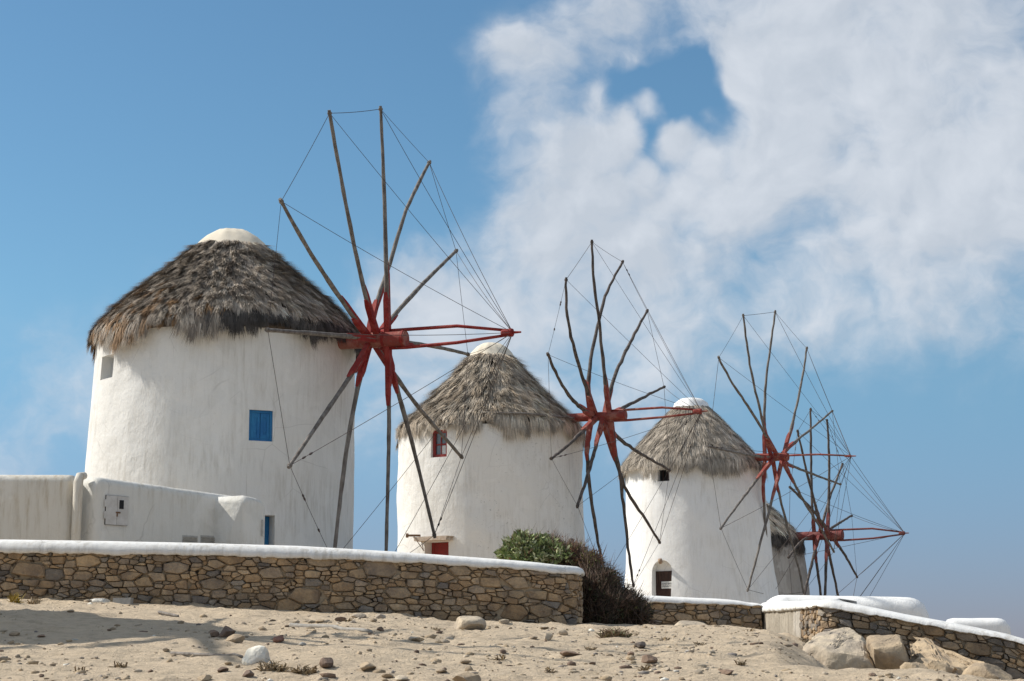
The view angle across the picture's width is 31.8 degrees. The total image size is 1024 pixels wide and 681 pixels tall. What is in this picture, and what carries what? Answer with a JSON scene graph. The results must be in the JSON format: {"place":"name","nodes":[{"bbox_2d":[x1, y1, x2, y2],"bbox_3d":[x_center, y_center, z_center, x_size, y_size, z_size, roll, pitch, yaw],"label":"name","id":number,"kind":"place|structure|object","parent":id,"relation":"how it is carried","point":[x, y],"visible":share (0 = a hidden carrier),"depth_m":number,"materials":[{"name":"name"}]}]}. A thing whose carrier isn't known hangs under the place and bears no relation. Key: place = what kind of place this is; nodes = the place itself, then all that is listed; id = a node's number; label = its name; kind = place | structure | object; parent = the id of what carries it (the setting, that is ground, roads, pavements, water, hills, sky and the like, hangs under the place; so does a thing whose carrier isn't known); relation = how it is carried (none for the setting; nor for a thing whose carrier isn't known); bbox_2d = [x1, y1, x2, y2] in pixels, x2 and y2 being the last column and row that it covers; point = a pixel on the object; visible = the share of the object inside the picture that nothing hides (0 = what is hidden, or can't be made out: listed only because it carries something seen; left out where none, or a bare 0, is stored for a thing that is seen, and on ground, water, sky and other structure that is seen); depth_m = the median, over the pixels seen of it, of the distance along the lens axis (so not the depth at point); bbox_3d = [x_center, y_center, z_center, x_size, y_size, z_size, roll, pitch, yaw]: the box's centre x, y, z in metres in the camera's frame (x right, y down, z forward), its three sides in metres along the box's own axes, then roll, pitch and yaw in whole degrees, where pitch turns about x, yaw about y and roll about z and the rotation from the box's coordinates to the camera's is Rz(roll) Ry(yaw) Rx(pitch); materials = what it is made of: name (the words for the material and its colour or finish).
{"place":"outdoors","nodes":[
{"label":"outdoors","id":0,"kind":"place"},
{"bbox_2d":[0,598,1023,680],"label":"ground","id":1,"kind":"structure","parent":0,"point":[80,623],"depth_m":16.35,"materials":[{"name":"beige sand"}]},
{"bbox_2d":[2,592,25,602],"bbox_3d":[-6.831,3.532,24.744,0.318,0.176,0.278,0,-10,0],"label":"weed","id":2,"kind":"object","parent":1,"relation":"on","point":[12,599],"visible":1,"depth_m":24.70,"materials":[{"name":"yellow plant"}]},
{"bbox_2d":[9,631,19,635],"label":"stone","id":3,"kind":"object","parent":1,"relation":"on","point":[14,633],"visible":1,"depth_m":17.83,"materials":[{"name":"grey stone"}]},
{"bbox_2d":[26,596,41,603],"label":"weed","id":4,"kind":"object","parent":1,"relation":"on","point":[33,601],"visible":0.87,"depth_m":25.69,"materials":[{"name":"beige plant"}]},
{"bbox_2d":[0,472,86,540],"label":"plaster wall","id":5,"kind":"structure","parent":1,"relation":"on","point":[40,507],"depth_m":34.98,"materials":[{"name":"white paint"}]},
{"bbox_2d":[73,665,88,671],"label":"dry grass tuft","id":6,"kind":"object","parent":1,"relation":"on","point":[79,668],"visible":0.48,"depth_m":12.86,"materials":[{"name":"beige plant"}]},
{"bbox_2d":[90,598,109,602],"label":"stone","id":7,"kind":"object","parent":1,"relation":"on","point":[101,600],"visible":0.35,"depth_m":26.44,"materials":[{"name":"white stone"}]},
{"bbox_2d":[109,661,128,667],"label":"dry grass tuft","id":8,"kind":"object","parent":1,"relation":"on","point":[119,665],"visible":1,"depth_m":13.17,"materials":[{"name":"beige plant"}]},
{"bbox_2d":[113,597,133,603],"bbox_3d":[-5.728,3.887,26.483,0.268,0.204,0.220,0,-10,0],"label":"concrete block","id":9,"kind":"object","parent":1,"relation":"on","point":[129,600],"depth_m":26.40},
{"bbox_2d":[158,610,178,616],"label":"dead branch","id":10,"kind":"object","parent":1,"relation":"on","point":[167,613],"visible":1,"depth_m":23.65,"materials":[{"name":"beige wood"}]},
{"bbox_2d":[81,477,264,544],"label":"wall","id":11,"kind":"structure","parent":1,"relation":"on","point":[115,510],"depth_m":36.05,"materials":[{"name":"white paint"}]},
{"bbox_2d":[198,675,211,680],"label":"stone","id":12,"kind":"object","parent":1,"relation":"on","point":[205,677],"visible":1,"depth_m":11.87,"materials":[{"name":"beige stone"}]},
{"bbox_2d":[170,651,242,657],"bbox_3d":[-2.501,2.562,14.677,0.031,0.064,1.320,7,-13,-34],"label":"dead branch","id":13,"kind":"object","parent":1,"relation":"on","point":[198,654],"visible":0.81,"depth_m":14.70,"materials":[{"name":"grey wood"}]},
{"bbox_2d":[209,630,219,636],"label":"stone","id":14,"kind":"object","parent":1,"relation":"on","point":[214,633],"visible":0.94,"depth_m":17.84,"materials":[{"name":"stone"}]},
{"bbox_2d":[217,667,228,671],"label":"stone","id":15,"kind":"object","parent":1,"relation":"on","point":[221,669],"visible":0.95,"depth_m":12.60,"materials":[{"name":"brown stone"}]},
{"bbox_2d":[219,626,234,637],"bbox_3d":[-2.830,2.886,17.779,0.122,0.143,0.182,-5,-11,23],"label":"stone","id":16,"kind":"object","parent":1,"relation":"on","point":[226,631],"visible":0.96,"depth_m":17.76,"materials":[{"name":"brown stone"}]},
{"bbox_2d":[226,634,245,642],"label":"stone","id":17,"kind":"object","parent":1,"relation":"on","point":[237,638],"visible":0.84,"depth_m":16.78,"materials":[{"name":"beige stone"}]},
{"bbox_2d":[242,670,253,676],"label":"stone","id":18,"kind":"object","parent":1,"relation":"on","point":[248,673],"visible":0.98,"depth_m":12.19,"materials":[{"name":"brown stone"}]},
{"bbox_2d":[242,645,270,664],"bbox_3d":[-1.891,2.350,13.320,0.204,0.188,0.219,0,-10,0],"label":"stone","id":19,"kind":"object","parent":1,"relation":"on","point":[255,654],"visible":0.74,"depth_m":13.24,"materials":[{"name":"white stone"}]},
{"bbox_2d":[252,658,289,671],"bbox_3d":[-1.672,2.278,12.612,0.362,0.110,0.294,0,-10,0],"label":"dry grass tuft","id":20,"kind":"object","parent":1,"relation":"on","point":[275,667],"visible":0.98,"depth_m":12.58,"materials":[{"name":"beige plant"}]},
{"bbox_2d":[273,635,283,642],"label":"stone","id":21,"kind":"object","parent":1,"relation":"on","point":[276,639],"visible":0.99,"depth_m":17.02,"materials":[{"name":"brown stone"}]},
{"bbox_2d":[0,539,584,623],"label":"stone wall","id":22,"kind":"structure","parent":1,"relation":"on","point":[334,580],"depth_m":26.88,"materials":[{"name":"brown stone"}]},
{"bbox_2d":[283,663,318,674],"bbox_3d":[-1.430,2.268,12.420,0.331,0.096,0.251,-7,-12,33],"label":"dry grass tuft","id":23,"kind":"object","parent":1,"relation":"on","point":[311,670],"visible":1,"depth_m":12.40,"materials":[{"name":"beige plant"}]},
{"bbox_2d":[85,106,520,552],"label":"windmill","id":24,"kind":"object","parent":1,"relation":"on","point":[230,361],"visible":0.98,"depth_m":40.91,"materials":[{"name":"white paint"}]},
{"bbox_2d":[264,517,268,544],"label":"door","id":25,"kind":"structure","parent":24,"relation":"in","point":[266,537],"depth_m":40.44,"materials":[{"name":"blue paint"}]},
{"bbox_2d":[319,657,332,667],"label":"stone","id":26,"kind":"object","parent":1,"relation":"on","point":[325,662],"visible":1,"depth_m":12.63,"materials":[{"name":"brown stone"}]},
{"bbox_2d":[289,623,372,632],"bbox_3d":[-2.096,3.301,20.661,0.057,0.159,1.828,7,-13,-35],"label":"dead branch","id":27,"kind":"object","parent":1,"relation":"on","point":[336,627],"visible":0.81,"depth_m":20.58,"materials":[{"name":"beige wood"}]},
{"bbox_2d":[334,617,346,621],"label":"stone","id":28,"kind":"object","parent":1,"relation":"on","point":[340,619],"visible":0.86,"depth_m":22.43,"materials":[{"name":"stone"}]},
{"bbox_2d":[351,613,366,617],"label":"stone","id":29,"kind":"object","parent":1,"relation":"on","point":[359,615],"visible":0.93,"depth_m":24.27,"materials":[{"name":"beige stone"}]},
{"bbox_2d":[359,661,375,670],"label":"stone","id":30,"kind":"object","parent":1,"relation":"on","point":[366,666],"visible":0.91,"depth_m":12.43,"materials":[{"name":"beige stone"}]},
{"bbox_2d":[376,614,385,618],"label":"stone","id":31,"kind":"object","parent":1,"relation":"on","point":[378,616],"visible":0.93,"depth_m":23.96,"materials":[{"name":"beige stone"}]},
{"bbox_2d":[381,673,393,677],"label":"stone","id":32,"kind":"object","parent":1,"relation":"on","point":[386,675],"visible":0.97,"depth_m":12.08,"materials":[{"name":"beige stone"}]},
{"bbox_2d":[395,675,407,680],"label":"stone","id":33,"kind":"object","parent":1,"relation":"on","point":[401,678],"visible":1,"depth_m":11.71,"materials":[{"name":"white stone"}]},
{"bbox_2d":[408,636,423,641],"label":"stone","id":34,"kind":"object","parent":1,"relation":"on","point":[418,639],"visible":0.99,"depth_m":17.20,"materials":[{"name":"grey stone"}]},
{"bbox_2d":[436,669,446,672],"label":"stone","id":35,"kind":"object","parent":1,"relation":"on","point":[441,671],"visible":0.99,"depth_m":12.58,"materials":[{"name":"beige stone"}]},
{"bbox_2d":[460,659,471,663],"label":"stone","id":36,"kind":"object","parent":1,"relation":"on","point":[464,661],"visible":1,"depth_m":13.83,"materials":[{"name":"beige stone"}]},
{"bbox_2d":[452,672,480,680],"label":"stone","id":37,"kind":"object","parent":1,"relation":"on","point":[466,676],"visible":1,"depth_m":11.59,"materials":[{"name":"beige stone"}]},
{"bbox_2d":[454,616,485,629],"bbox_3d":[-0.501,3.522,22.294,0.404,0.228,0.383,8,-13,-38],"label":"boulder","id":38,"kind":"object","parent":1,"relation":"on","point":[470,623],"visible":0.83,"depth_m":22.17,"materials":[{"name":"beige stone"}]},
{"bbox_2d":[492,654,505,659],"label":"dry grass tuft","id":39,"kind":"object","parent":1,"relation":"on","point":[497,658],"visible":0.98,"depth_m":14.44,"materials":[{"name":"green plant"}]},
{"bbox_2d":[499,619,509,623],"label":"stone","id":40,"kind":"object","parent":1,"relation":"on","point":[504,621],"visible":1,"depth_m":23.91,"materials":[{"name":"beige stone"}]},
{"bbox_2d":[0,599,1022,680],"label":"pebbles","id":41,"kind":"object","parent":1,"relation":"on","point":[325,676],"visible":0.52,"depth_m":15.20,"materials":[{"name":"brown stone"}]},
{"bbox_2d":[493,527,579,564],"bbox_3d":[0.417,3.626,30.169,1.512,1.205,1.298,0,-10,0],"label":"green shrub","id":42,"kind":"object","parent":1,"relation":"on","point":[522,545],"visible":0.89,"depth_m":30.01,"materials":[{"name":"green plant"}]},
{"bbox_2d":[544,633,552,640],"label":"stone","id":43,"kind":"object","parent":1,"relation":"on","point":[548,636],"visible":1,"depth_m":17.76,"materials":[{"name":"grey stone"}]},
{"bbox_2d":[542,666,558,672],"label":"dry grass tuft","id":44,"kind":"object","parent":1,"relation":"on","point":[549,669],"visible":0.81,"depth_m":13.15,"materials":[{"name":"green plant"}]},
{"bbox_2d":[395,240,707,586],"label":"windmill","id":45,"kind":"object","parent":1,"relation":"on","point":[522,467],"visible":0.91,"depth_m":57.84,"materials":[{"name":"paint"}]},
{"bbox_2d":[433,430,446,456],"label":"window frame","id":46,"kind":"structure","parent":45,"relation":"in","point":[439,444],"depth_m":57.92,"materials":[{"name":"red paint"}]},
{"bbox_2d":[432,542,448,554],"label":"door","id":47,"kind":"structure","parent":45,"relation":"in","point":[442,548],"depth_m":57.57,"materials":[{"name":"red paint"}]},
{"bbox_2d":[558,628,567,634],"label":"stone","id":48,"kind":"object","parent":1,"relation":"on","point":[561,631],"visible":1,"depth_m":20.79,"materials":[{"name":"beige stone"}]},
{"bbox_2d":[560,651,579,656],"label":"stone","id":49,"kind":"object","parent":1,"relation":"on","point":[567,653],"visible":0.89,"depth_m":15.04,"materials":[{"name":"beige stone"}]},
{"bbox_2d":[584,646,596,649],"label":"dry grass tuft","id":50,"kind":"object","parent":1,"relation":"on","point":[590,648],"visible":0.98,"depth_m":16.95,"materials":[{"name":"beige plant"}]},
{"bbox_2d":[536,525,662,624],"bbox_3d":[1.271,4.066,29.794,2.416,2.190,1.892,-3,-11,17],"label":"dry shrub","id":51,"kind":"object","parent":1,"relation":"on","point":[608,598],"visible":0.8,"depth_m":29.42,"materials":[{"name":"brown plant"}]},
{"bbox_2d":[595,626,638,638],"bbox_3d":[1.155,3.217,19.864,0.523,0.183,0.474,0,-10,0],"label":"dry grass tuft","id":52,"kind":"object","parent":1,"relation":"on","point":[609,633],"visible":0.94,"depth_m":19.79,"materials":[{"name":"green plant"}]},
{"bbox_2d":[634,641,645,647],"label":"stone","id":53,"kind":"object","parent":1,"relation":"on","point":[641,644],"visible":1,"depth_m":18.09,"materials":[{"name":"grey stone"}]},
{"bbox_2d":[638,664,651,670],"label":"dry grass tuft","id":54,"kind":"object","parent":1,"relation":"on","point":[645,668],"visible":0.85,"depth_m":13.46,"materials":[{"name":"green plant"}]},
{"bbox_2d":[641,654,657,663],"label":"stone","id":55,"kind":"object","parent":1,"relation":"on","point":[648,659],"visible":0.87,"depth_m":14.91,"materials":[{"name":"beige stone"}]},
{"bbox_2d":[674,620,706,625],"bbox_3d":[3.089,5.064,31.750,0.726,0.249,0.958,0,-10,0],"label":"boulder","id":56,"kind":"object","parent":1,"relation":"on","point":[683,623],"visible":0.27,"depth_m":31.54,"materials":[{"name":"beige stone"}]},
{"bbox_2d":[639,595,761,629],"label":"stone wall","id":57,"kind":"structure","parent":1,"relation":"on","point":[707,611],"depth_m":32.61,"materials":[{"name":"brown stone"}]},
{"bbox_2d":[719,669,733,674],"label":"stone","id":58,"kind":"object","parent":1,"relation":"on","point":[727,671],"visible":1,"depth_m":12.59,"materials":[{"name":"beige stone"}]},
{"bbox_2d":[723,660,747,665],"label":"dry grass tuft","id":59,"kind":"object","parent":1,"relation":"on","point":[740,663],"visible":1,"depth_m":14.46,"materials":[{"name":"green plant"}]},
{"bbox_2d":[618,310,855,603],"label":"windmill","id":60,"kind":"object","parent":1,"relation":"on","point":[715,538],"visible":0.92,"depth_m":70.53,"materials":[{"name":"white paint"}]},
{"bbox_2d":[656,571,671,596],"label":"door","id":61,"kind":"structure","parent":60,"relation":"in","point":[661,576],"depth_m":70.29,"materials":[{"name":"brown wood"}]},
{"bbox_2d":[660,470,668,480],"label":"window","id":62,"kind":"structure","parent":60,"relation":"in","point":[661,472],"depth_m":71.12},
{"bbox_2d":[766,408,907,595],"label":"windmill","id":63,"kind":"object","parent":1,"relation":"on","point":[790,582],"visible":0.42,"depth_m":85.31,"materials":[{"name":"grey paint"}]},
{"bbox_2d":[803,627,874,669],"bbox_3d":[4.596,4.355,25.255,1.086,0.688,1.602,-2,-11,13],"label":"boulder","id":64,"kind":"object","parent":1,"relation":"on","point":[840,648],"visible":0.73,"depth_m":24.72,"materials":[{"name":"beige stone"}]},
{"bbox_2d":[767,595,928,617],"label":"plaster wall","id":65,"kind":"structure","parent":1,"relation":"on","point":[909,606],"depth_m":35.80,"materials":[{"name":"white paint"}]},
{"bbox_2d":[866,634,908,669],"bbox_3d":[5.189,4.281,24.690,0.611,0.510,0.906,0,-10,0],"label":"boulder","id":66,"kind":"object","parent":1,"relation":"on","point":[885,652],"visible":0.77,"depth_m":24.36,"materials":[{"name":"beige stone"}]},
{"bbox_2d":[761,598,1023,679],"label":"stone wall","id":67,"kind":"structure","parent":1,"relation":"on","point":[807,619],"depth_m":26.38,"materials":[{"name":"brown stone"}]},
{"bbox_2d":[900,662,927,668],"bbox_3d":[5.409,4.389,23.676,0.370,0.325,0.710,4,-11,-22],"label":"boulder","id":68,"kind":"object","parent":1,"relation":"on","point":[906,665],"visible":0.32,"depth_m":23.87,"materials":[{"name":"beige stone"}]},
{"bbox_2d":[910,636,988,674],"bbox_3d":[5.736,4.397,24.754,0.937,0.699,2.231,4,-11,-19],"label":"boulder","id":69,"kind":"object","parent":1,"relation":"on","point":[928,653],"visible":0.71,"depth_m":24.69,"materials":[{"name":"beige stone"}]},
{"bbox_2d":[946,618,1010,634],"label":"plaster wall","id":70,"kind":"structure","parent":1,"relation":"on","point":[998,625],"depth_m":39.44,"materials":[{"name":"white paint"}]},
{"bbox_2d":[962,663,1012,679],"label":"boulder","id":71,"kind":"object","parent":1,"relation":"on","point":[987,670],"visible":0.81,"depth_m":23.50,"materials":[{"name":"beige stone"}]},
{"bbox_2d":[0,0,1023,638],"label":"sky","id":72,"kind":"structure","parent":0,"point":[852,171],"materials":[{"name":"blue"}]}
]}

